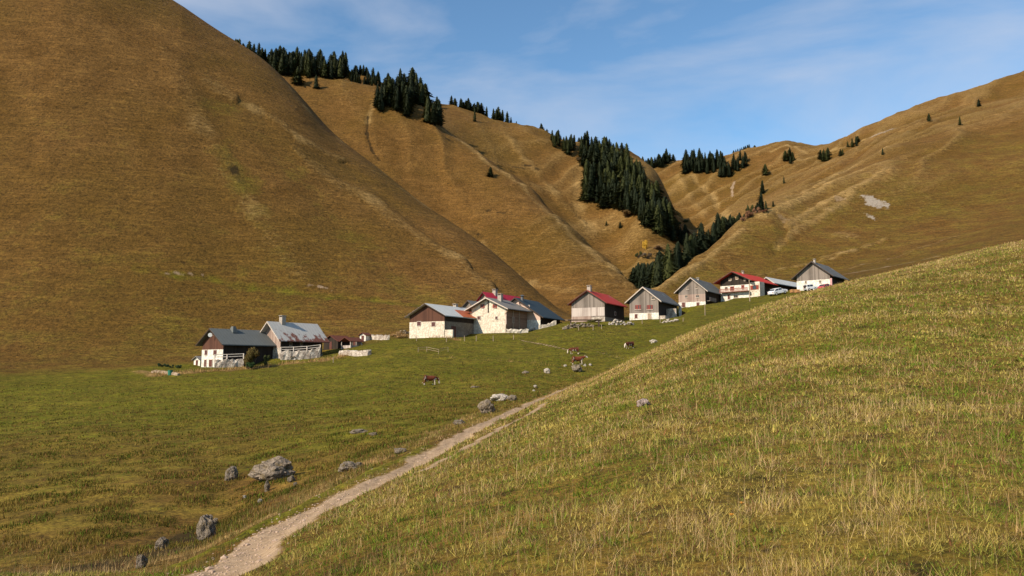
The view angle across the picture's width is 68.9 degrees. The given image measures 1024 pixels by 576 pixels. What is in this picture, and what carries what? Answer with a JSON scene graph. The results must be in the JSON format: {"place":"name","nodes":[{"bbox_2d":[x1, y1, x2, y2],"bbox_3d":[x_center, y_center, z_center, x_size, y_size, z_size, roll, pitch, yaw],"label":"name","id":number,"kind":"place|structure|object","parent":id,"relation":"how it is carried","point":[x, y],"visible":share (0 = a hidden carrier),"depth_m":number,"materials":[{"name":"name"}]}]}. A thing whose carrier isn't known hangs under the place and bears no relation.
{"place":"outdoors","nodes":[
{"label":"outdoors","id":0,"kind":"place"},
{"bbox_2d":[166,390,558,575],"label":"gravel","id":1,"kind":"structure","parent":0,"point":[223,557],"depth_m":17.67,"materials":[{"name":"gravel"}]},
{"bbox_2d":[0,0,1023,575],"bbox_3d":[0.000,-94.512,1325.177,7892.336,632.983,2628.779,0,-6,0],"label":"ground","id":2,"kind":"structure","parent":0,"point":[176,180],"depth_m":234.71,"materials":[{"name":"plant"}]},
{"bbox_2d":[135,554,147,568],"bbox_3d":[-9.871,7.340,19.921,0.302,0.467,0.281,2,-6,-22],"label":"boulder","id":3,"kind":"object","parent":2,"relation":"on","point":[141,560],"visible":0.8,"depth_m":19.84,"materials":[{"name":"stone"}]},
{"bbox_2d":[154,536,169,549],"bbox_3d":[-11.997,8.803,25.597,0.489,0.541,0.412,1,-6,-7],"label":"boulder","id":4,"kind":"object","parent":2,"relation":"on","point":[163,541],"visible":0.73,"depth_m":25.49,"materials":[{"name":"stone"}]},
{"bbox_2d":[151,370,179,375],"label":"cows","id":5,"kind":"object","parent":2,"relation":"on","point":[166,372],"visible":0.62,"depth_m":131.74,"materials":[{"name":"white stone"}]},
{"bbox_2d":[192,356,201,365],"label":"garden hut","id":6,"kind":"object","parent":2,"relation":"on","point":[197,360],"visible":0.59,"depth_m":158.22,"materials":[{"name":"stone"}]},
{"bbox_2d":[196,514,215,541],"bbox_3d":[-10.654,8.400,25.906,0.724,1.059,0.572,-2,-6,20],"label":"boulder","id":7,"kind":"object","parent":2,"relation":"on","point":[205,527],"visible":0.83,"depth_m":25.73,"materials":[{"name":"stone"}]},
{"bbox_2d":[214,359,243,367],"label":"stone wall","id":8,"kind":"structure","parent":2,"relation":"on","point":[224,363],"depth_m":146.83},
{"bbox_2d":[214,353,243,360],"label":"wooden rail","id":9,"kind":"object","parent":8,"relation":"on","point":[227,356],"visible":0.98,"depth_m":147.27,"materials":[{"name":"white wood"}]},
{"bbox_2d":[224,466,237,480],"bbox_3d":[-15.526,10.377,41.352,0.750,1.028,0.676,2,-6,-20],"label":"boulder","id":10,"kind":"object","parent":2,"relation":"on","point":[231,472],"visible":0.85,"depth_m":41.13,"materials":[{"name":"stone"}]},
{"bbox_2d":[195,326,276,366],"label":"farmhouse","id":11,"kind":"object","parent":2,"relation":"on","point":[234,340],"visible":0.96,"depth_m":153.01,"materials":[{"name":"grey wood"}]},
{"bbox_2d":[243,347,259,364],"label":"bush","id":12,"kind":"object","parent":2,"relation":"on","point":[252,354],"visible":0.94,"depth_m":141.59,"materials":[{"name":"green plant"}]},
{"bbox_2d":[248,456,295,480],"bbox_3d":[-12.409,9.413,38.640,2.361,1.404,2.011,2,-6,-15],"label":"boulder","id":13,"kind":"object","parent":2,"relation":"on","point":[275,468],"visible":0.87,"depth_m":38.19,"materials":[{"name":"stone"}]},
{"bbox_2d":[270,51,277,70],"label":"spruce tree","id":14,"kind":"object","parent":2,"relation":"on","point":[274,63],"visible":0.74,"depth_m":612.86,"materials":[{"name":"green plant"}]},
{"bbox_2d":[276,53,285,75],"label":"spruce tree","id":15,"kind":"object","parent":2,"relation":"on","point":[280,68],"visible":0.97,"depth_m":604.45,"materials":[{"name":"green plant"}]},
{"bbox_2d":[283,51,289,75],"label":"spruce tree","id":16,"kind":"object","parent":2,"relation":"on","point":[286,60],"visible":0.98,"depth_m":607.06,"materials":[{"name":"green plant"}]},
{"bbox_2d":[288,55,294,75],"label":"spruce tree","id":17,"kind":"object","parent":2,"relation":"on","point":[291,69],"visible":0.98,"depth_m":608.66,"materials":[{"name":"green plant"}]},
{"bbox_2d":[260,315,329,358],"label":"farmhouse","id":18,"kind":"object","parent":2,"relation":"on","point":[282,332],"visible":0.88,"depth_m":161.35,"materials":[{"name":"stone"}]},
{"bbox_2d":[0,359,592,562],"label":"meadow tussocks","id":19,"kind":"object","parent":2,"relation":"on","point":[225,521],"visible":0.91,"depth_m":48.34,"materials":[{"name":"plant"}]},
{"bbox_2d":[290,67,306,84],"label":"spruce tree","id":20,"kind":"object","parent":2,"relation":"on","point":[296,78],"visible":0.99,"depth_m":583.09,"materials":[{"name":"green plant"}]},
{"bbox_2d":[280,348,319,359],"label":"stone wall","id":21,"kind":"structure","parent":2,"relation":"on","point":[299,354],"depth_m":155.13,"materials":[{"name":"stone"}]},
{"bbox_2d":[280,345,320,353],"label":"wooden rail","id":22,"kind":"object","parent":21,"relation":"on","point":[306,348],"visible":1,"depth_m":155.81,"materials":[{"name":"grey wood"}]},
{"bbox_2d":[0,370,607,572],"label":"bank grass","id":23,"kind":"structure","parent":2,"relation":"on","point":[294,502],"depth_m":24.83,"materials":[{"name":"plant"}]},
{"bbox_2d":[303,57,315,77],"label":"spruce tree","id":24,"kind":"object","parent":2,"relation":"on","point":[308,72],"visible":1,"depth_m":602.66,"materials":[{"name":"green plant"}]},
{"bbox_2d":[316,54,323,74],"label":"spruce tree","id":25,"kind":"object","parent":2,"relation":"on","point":[321,60],"visible":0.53,"depth_m":619.24,"materials":[{"name":"green plant"}]},
{"bbox_2d":[318,59,329,78],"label":"spruce tree","id":26,"kind":"object","parent":2,"relation":"on","point":[324,71],"visible":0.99,"depth_m":608.09,"materials":[{"name":"green plant"}]},
{"bbox_2d":[327,60,335,78],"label":"spruce tree","id":27,"kind":"object","parent":2,"relation":"on","point":[331,73],"visible":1,"depth_m":608.44,"materials":[{"name":"green plant"}]},
{"bbox_2d":[324,335,351,349],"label":"wooden shed","id":28,"kind":"structure","parent":2,"relation":"on","point":[334,343],"depth_m":175.53,"materials":[{"name":"wood"}]},
{"bbox_2d":[334,58,345,78],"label":"spruce tree","id":29,"kind":"object","parent":2,"relation":"on","point":[341,74],"visible":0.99,"depth_m":611.94,"materials":[{"name":"green plant"}]},
{"bbox_2d":[338,461,357,471],"bbox_3d":[-7.445,8.200,34.070,0.970,0.604,0.748,2,-6,-15],"label":"boulder","id":30,"kind":"object","parent":2,"relation":"on","point":[345,465],"visible":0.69,"depth_m":33.81,"materials":[{"name":"stone"}]},
{"bbox_2d":[339,337,364,348],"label":"open shelter","id":31,"kind":"object","parent":2,"relation":"on","point":[351,339],"visible":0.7,"depth_m":171.51,"materials":[{"name":"brown wood"}]},
{"bbox_2d":[338,350,370,355],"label":"stone wall","id":32,"kind":"structure","parent":2,"relation":"on","point":[357,353],"depth_m":151.46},
{"bbox_2d":[358,333,370,340],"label":"stone hut","id":33,"kind":"object","parent":2,"relation":"on","point":[365,336],"visible":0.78,"depth_m":182.98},
{"bbox_2d":[371,335,388,339],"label":"stone wall","id":34,"kind":"structure","parent":2,"relation":"on","point":[379,337],"depth_m":179.04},
{"bbox_2d":[375,88,387,111],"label":"spruce tree","id":35,"kind":"object","parent":2,"relation":"on","point":[380,105],"visible":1,"depth_m":555.25,"materials":[{"name":"green plant"}]},
{"bbox_2d":[382,78,386,104],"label":"spruce tree","id":36,"kind":"object","parent":2,"relation":"on","point":[384,88],"visible":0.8,"depth_m":562.36,"materials":[{"name":"green plant"}]},
{"bbox_2d":[153,333,617,376],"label":"fence","id":37,"kind":"object","parent":2,"relation":"on","point":[231,367],"visible":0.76,"depth_m":141.67,"materials":[{"name":"wood"}]},
{"bbox_2d":[384,86,391,106],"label":"spruce tree","id":38,"kind":"object","parent":2,"relation":"on","point":[388,101],"visible":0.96,"depth_m":560.90,"materials":[{"name":"green plant"}]},
{"bbox_2d":[384,75,393,100],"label":"spruce tree","id":39,"kind":"object","parent":2,"relation":"on","point":[389,82],"visible":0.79,"depth_m":563.79,"materials":[{"name":"green plant"}]},
{"bbox_2d":[391,331,407,337],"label":"straw clump","id":40,"kind":"object","parent":2,"relation":"on","point":[399,335],"visible":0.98,"depth_m":178.53,"materials":[{"name":"beige plant"}]},
{"bbox_2d":[400,95,413,116],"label":"spruce tree","id":41,"kind":"object","parent":2,"relation":"on","point":[407,111],"visible":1,"depth_m":552.90,"materials":[{"name":"green plant"}]},
{"bbox_2d":[399,85,415,112],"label":"spruce tree","id":42,"kind":"object","parent":2,"relation":"on","point":[405,93],"visible":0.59,"depth_m":560.57,"materials":[{"name":"green plant"}]},
{"bbox_2d":[406,67,415,82],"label":"spruce tree","id":43,"kind":"object","parent":2,"relation":"on","point":[412,70],"visible":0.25,"depth_m":763.50,"materials":[{"name":"green plant"}]},
{"bbox_2d":[406,74,418,104],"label":"spruce tree","id":44,"kind":"object","parent":2,"relation":"on","point":[411,85],"visible":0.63,"depth_m":584.89,"materials":[{"name":"green plant"}]},
{"bbox_2d":[417,83,425,106],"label":"spruce tree","id":45,"kind":"object","parent":2,"relation":"on","point":[421,98],"visible":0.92,"depth_m":593.43,"materials":[{"name":"green plant"}]},
{"bbox_2d":[422,100,430,122],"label":"spruce tree","id":46,"kind":"object","parent":2,"relation":"on","point":[426,114],"visible":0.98,"depth_m":551.78,"materials":[{"name":"green plant"}]},
{"bbox_2d":[423,83,434,105],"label":"spruce tree","id":47,"kind":"object","parent":2,"relation":"on","point":[427,93],"visible":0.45,"depth_m":725.09,"materials":[{"name":"green plant"}]},
{"bbox_2d":[422,375,439,384],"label":"cow","id":48,"kind":"object","parent":2,"relation":"on","point":[429,378],"visible":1,"depth_m":102.08},
{"bbox_2d":[426,102,440,125],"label":"spruce tree","id":49,"kind":"object","parent":2,"relation":"on","point":[433,119],"visible":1,"depth_m":550.91,"materials":[{"name":"green plant"}]},
{"bbox_2d":[404,303,476,337],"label":"farmhouse","id":50,"kind":"object","parent":2,"relation":"on","point":[427,320],"visible":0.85,"depth_m":173.32,"materials":[{"name":"paint"}]},
{"bbox_2d":[435,99,446,125],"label":"spruce tree","id":51,"kind":"object","parent":2,"relation":"on","point":[439,110],"visible":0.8,"depth_m":567.35,"materials":[{"name":"green plant"}]},
{"bbox_2d":[461,300,476,307],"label":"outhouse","id":52,"kind":"structure","parent":2,"relation":"on","point":[468,303],"depth_m":191.82,"materials":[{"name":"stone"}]},
{"bbox_2d":[477,399,495,412],"bbox_3d":[-1.901,8.874,55.632,1.346,1.243,1.038,-1,-6,5],"label":"boulder","id":53,"kind":"object","parent":2,"relation":"on","point":[485,406],"visible":0.83,"depth_m":55.34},
{"bbox_2d":[476,289,519,301],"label":"farmhouse","id":54,"kind":"object","parent":2,"relation":"on","point":[493,294],"visible":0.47,"depth_m":201.53,"materials":[{"name":"red metal"}]},
{"bbox_2d":[464,294,532,333],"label":"chalet","id":55,"kind":"object","parent":2,"relation":"on","point":[498,315],"visible":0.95,"depth_m":179.01,"materials":[{"name":"stone"}]},
{"bbox_2d":[490,394,508,400],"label":"boulder","id":56,"kind":"object","parent":2,"relation":"on","point":[494,397],"visible":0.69,"depth_m":74.71,"materials":[{"name":"white stone"}]},
{"bbox_2d":[268,47,750,287],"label":"wood","id":57,"kind":"object","parent":2,"relation":"on","point":[699,163],"visible":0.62,"depth_m":601.14,"materials":[{"name":"plant"}]},
{"bbox_2d":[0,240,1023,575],"bbox_3d":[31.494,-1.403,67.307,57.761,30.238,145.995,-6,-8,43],"label":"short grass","id":58,"kind":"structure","parent":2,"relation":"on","point":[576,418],"depth_m":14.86,"materials":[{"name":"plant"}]},
{"bbox_2d":[2,240,1023,575],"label":"dry grass","id":59,"kind":"structure","parent":2,"relation":"on","point":[818,488],"depth_m":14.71,"materials":[{"name":"plant"}]},
{"bbox_2d":[506,329,528,332],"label":"stone wall","id":60,"kind":"structure","parent":2,"relation":"on","point":[517,331],"depth_m":174.56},
{"bbox_2d":[510,295,564,329],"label":"farmhouse","id":61,"kind":"object","parent":2,"relation":"on","point":[540,314],"visible":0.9,"depth_m":186.93,"materials":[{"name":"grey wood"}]},
{"bbox_2d":[539,320,555,328],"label":"stone wall","id":62,"kind":"structure","parent":2,"relation":"on","point":[552,323],"depth_m":182.85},
{"bbox_2d":[564,140,572,154],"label":"spruce tree","id":63,"kind":"object","parent":2,"relation":"on","point":[568,149],"visible":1,"depth_m":664.30,"materials":[{"name":"green plant"}]},
{"bbox_2d":[571,365,581,371],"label":"boulder","id":64,"kind":"object","parent":2,"relation":"on","point":[576,368],"visible":1,"depth_m":116.58,"materials":[{"name":"stone"}]},
{"bbox_2d":[562,322,593,329],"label":"stone heap","id":65,"kind":"object","parent":2,"relation":"on","point":[574,325],"visible":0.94,"depth_m":166.00,"materials":[{"name":"stone"}]},
{"bbox_2d":[571,355,587,363],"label":"cow","id":66,"kind":"object","parent":2,"relation":"on","point":[575,358],"visible":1,"depth_m":123.23},
{"bbox_2d":[576,136,584,155],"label":"spruce tree","id":67,"kind":"object","parent":2,"relation":"on","point":[581,146],"visible":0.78,"depth_m":665.81,"materials":[{"name":"green plant"}]},
{"bbox_2d":[577,147,587,165],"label":"spruce tree","id":68,"kind":"object","parent":2,"relation":"on","point":[582,159],"visible":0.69,"depth_m":642.61,"materials":[{"name":"green plant"}]},
{"bbox_2d":[568,319,599,326],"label":"plank shelf","id":69,"kind":"object","parent":2,"relation":"on","point":[570,320],"visible":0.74,"depth_m":167.26,"materials":[{"name":"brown wood"}]},
{"bbox_2d":[576,175,591,201],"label":"spruce tree","id":70,"kind":"object","parent":2,"relation":"on","point":[585,181],"visible":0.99,"depth_m":580.16,"materials":[{"name":"green plant"}]},
{"bbox_2d":[582,164,597,189],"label":"spruce tree","id":71,"kind":"object","parent":2,"relation":"on","point":[591,166],"visible":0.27,"depth_m":594.50,"materials":[{"name":"green plant"}]},
{"bbox_2d":[581,170,599,199],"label":"spruce tree","id":72,"kind":"object","parent":2,"relation":"on","point":[591,189],"visible":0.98,"depth_m":579.01,"materials":[{"name":"green plant"}]},
{"bbox_2d":[586,144,600,171],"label":"spruce tree","id":73,"kind":"object","parent":2,"relation":"on","point":[596,151],"visible":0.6,"depth_m":621.98,"materials":[{"name":"green plant"}]},
{"bbox_2d":[567,285,627,321],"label":"farmhouse","id":74,"kind":"object","parent":2,"relation":"on","point":[588,303],"visible":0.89,"depth_m":183.09,"materials":[{"name":"wood"}]},
{"bbox_2d":[595,161,603,182],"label":"spruce tree","id":75,"kind":"object","parent":2,"relation":"on","point":[599,170],"visible":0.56,"depth_m":597.93,"materials":[{"name":"green plant"}]},
{"bbox_2d":[601,178,614,206],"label":"spruce tree","id":76,"kind":"object","parent":2,"relation":"on","point":[610,190],"visible":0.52,"depth_m":563.63,"materials":[{"name":"green plant"}]},
{"bbox_2d":[614,156,624,179],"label":"spruce tree","id":77,"kind":"object","parent":2,"relation":"on","point":[619,167],"visible":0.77,"depth_m":595.51,"materials":[{"name":"green plant"}]},
{"bbox_2d":[611,177,628,206],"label":"spruce tree","id":78,"kind":"object","parent":2,"relation":"on","point":[622,180],"visible":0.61,"depth_m":552.33,"materials":[{"name":"green plant"}]},
{"bbox_2d":[619,180,628,209],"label":"spruce tree","id":79,"kind":"object","parent":2,"relation":"on","point":[626,190],"visible":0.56,"depth_m":546.69,"materials":[{"name":"green plant"}]},
{"bbox_2d":[622,143,629,166],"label":"spruce tree","id":80,"kind":"object","parent":2,"relation":"on","point":[626,153],"visible":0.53,"depth_m":602.86,"materials":[{"name":"green plant"}]},
{"bbox_2d":[627,267,635,283],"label":"spruce tree","id":81,"kind":"object","parent":2,"relation":"on","point":[633,273],"visible":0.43,"depth_m":355.18,"materials":[{"name":"green plant"}]},
{"bbox_2d":[632,175,643,195],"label":"spruce tree","id":82,"kind":"object","parent":2,"relation":"on","point":[638,183],"visible":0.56,"depth_m":544.69,"materials":[{"name":"green plant"}]},
{"bbox_2d":[636,267,644,288],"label":"spruce tree","id":83,"kind":"object","parent":2,"relation":"on","point":[641,277],"visible":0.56,"depth_m":338.20,"materials":[{"name":"green plant"}]},
{"bbox_2d":[634,188,648,212],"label":"spruce tree","id":84,"kind":"object","parent":2,"relation":"on","point":[642,198],"visible":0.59,"depth_m":525.04,"materials":[{"name":"green plant"}]},
{"bbox_2d":[637,398,649,406],"bbox_3d":[4.067,3.559,23.114,0.433,0.288,0.378,0,-6,-2],"label":"boulder","id":85,"kind":"object","parent":2,"relation":"on","point":[643,401],"visible":0.82,"depth_m":22.99,"materials":[{"name":"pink stone"}]},
{"bbox_2d":[638,202,655,226],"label":"spruce tree","id":86,"kind":"object","parent":2,"relation":"on","point":[646,217],"visible":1,"depth_m":502.58,"materials":[{"name":"green plant"}]},
{"bbox_2d":[645,180,650,200],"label":"spruce tree","id":87,"kind":"object","parent":2,"relation":"on","point":[647,186],"visible":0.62,"depth_m":544.57,"materials":[{"name":"green plant"}]},
{"bbox_2d":[649,200,654,227],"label":"spruce tree","id":88,"kind":"object","parent":2,"relation":"on","point":[651,205],"visible":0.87,"depth_m":504.19,"materials":[{"name":"green plant"}]},
{"bbox_2d":[649,262,655,288],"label":"spruce tree","id":89,"kind":"object","parent":2,"relation":"on","point":[652,278],"visible":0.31,"depth_m":326.30,"materials":[{"name":"green plant"}]},
{"bbox_2d":[625,286,684,319],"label":"farmhouse","id":90,"kind":"object","parent":2,"relation":"on","point":[645,302],"visible":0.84,"depth_m":184.80,"materials":[{"name":"grey"}]},
{"bbox_2d":[649,255,663,286],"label":"spruce tree","id":91,"kind":"object","parent":2,"relation":"on","point":[657,276],"visible":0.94,"depth_m":316.51,"materials":[{"name":"green plant"}]},
{"bbox_2d":[651,205,666,232],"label":"spruce tree","id":92,"kind":"object","parent":2,"relation":"on","point":[656,226],"visible":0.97,"depth_m":500.37,"materials":[{"name":"green plant"}]},
{"bbox_2d":[649,180,668,201],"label":"spruce tree","id":93,"kind":"object","parent":2,"relation":"on","point":[658,191],"visible":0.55,"depth_m":538.64,"materials":[{"name":"green plant"}]},
{"bbox_2d":[658,214,665,236],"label":"spruce tree","id":94,"kind":"object","parent":2,"relation":"on","point":[661,233],"visible":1,"depth_m":499.46,"materials":[{"name":"green plant"}]},
{"bbox_2d":[660,210,673,234],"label":"spruce tree","id":95,"kind":"object","parent":2,"relation":"on","point":[665,224],"visible":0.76,"depth_m":502.14,"materials":[{"name":"green plant"}]},
{"bbox_2d":[660,243,677,282],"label":"spruce tree","id":96,"kind":"object","parent":2,"relation":"on","point":[669,268],"visible":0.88,"depth_m":326.43,"materials":[{"name":"green plant"}]},
{"bbox_2d":[667,201,681,232],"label":"spruce tree","id":97,"kind":"object","parent":2,"relation":"on","point":[671,213],"visible":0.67,"depth_m":516.18,"materials":[{"name":"green plant"}]},
{"bbox_2d":[682,233,695,265],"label":"spruce tree","id":98,"kind":"object","parent":2,"relation":"on","point":[687,249],"visible":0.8,"depth_m":349.27,"materials":[{"name":"green plant"}]},
{"bbox_2d":[689,235,698,258],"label":"spruce tree","id":99,"kind":"object","parent":2,"relation":"on","point":[692,246],"visible":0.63,"depth_m":352.14,"materials":[{"name":"green plant"}]},
{"bbox_2d":[674,277,721,307],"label":"farmhouse","id":100,"kind":"object","parent":2,"relation":"on","point":[690,291],"visible":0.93,"depth_m":206.40,"materials":[{"name":"grey wood"}]},
{"bbox_2d":[720,216,727,235],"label":"spruce tree","id":101,"kind":"object","parent":2,"relation":"on","point":[723,224],"visible":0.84,"depth_m":390.53,"materials":[{"name":"green plant"}]},
{"bbox_2d":[713,271,778,301],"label":"chalet","id":102,"kind":"object","parent":2,"relation":"on","point":[733,284],"visible":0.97,"depth_m":210.86,"materials":[{"name":"paint"}]},
{"bbox_2d":[757,193,764,209],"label":"spruce tree","id":103,"kind":"object","parent":2,"relation":"on","point":[761,204],"visible":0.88,"depth_m":397.09,"materials":[{"name":"green plant"}]},
{"bbox_2d":[767,288,787,295],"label":"car","id":104,"kind":"object","parent":2,"relation":"on","point":[775,291],"visible":1,"depth_m":198.29,"materials":[{"name":"white paint"}]},
{"bbox_2d":[764,277,796,289],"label":"barn","id":105,"kind":"structure","parent":2,"relation":"on","point":[784,284],"depth_m":229.10,"materials":[{"name":"metal"}]},
{"bbox_2d":[803,284,816,290],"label":"car","id":106,"kind":"object","parent":2,"relation":"on","point":[808,287],"visible":0.88,"depth_m":202.72,"materials":[{"name":"white paint"}]},
{"bbox_2d":[791,259,849,290],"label":"farmhouse","id":107,"kind":"object","parent":2,"relation":"on","point":[814,273],"visible":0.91,"depth_m":209.87,"materials":[{"name":"grey"}]},
{"bbox_2d":[174,0,1023,159],"label":"sky","id":108,"kind":"structure","parent":0,"point":[652,77],"materials":[{"name":"blue"}]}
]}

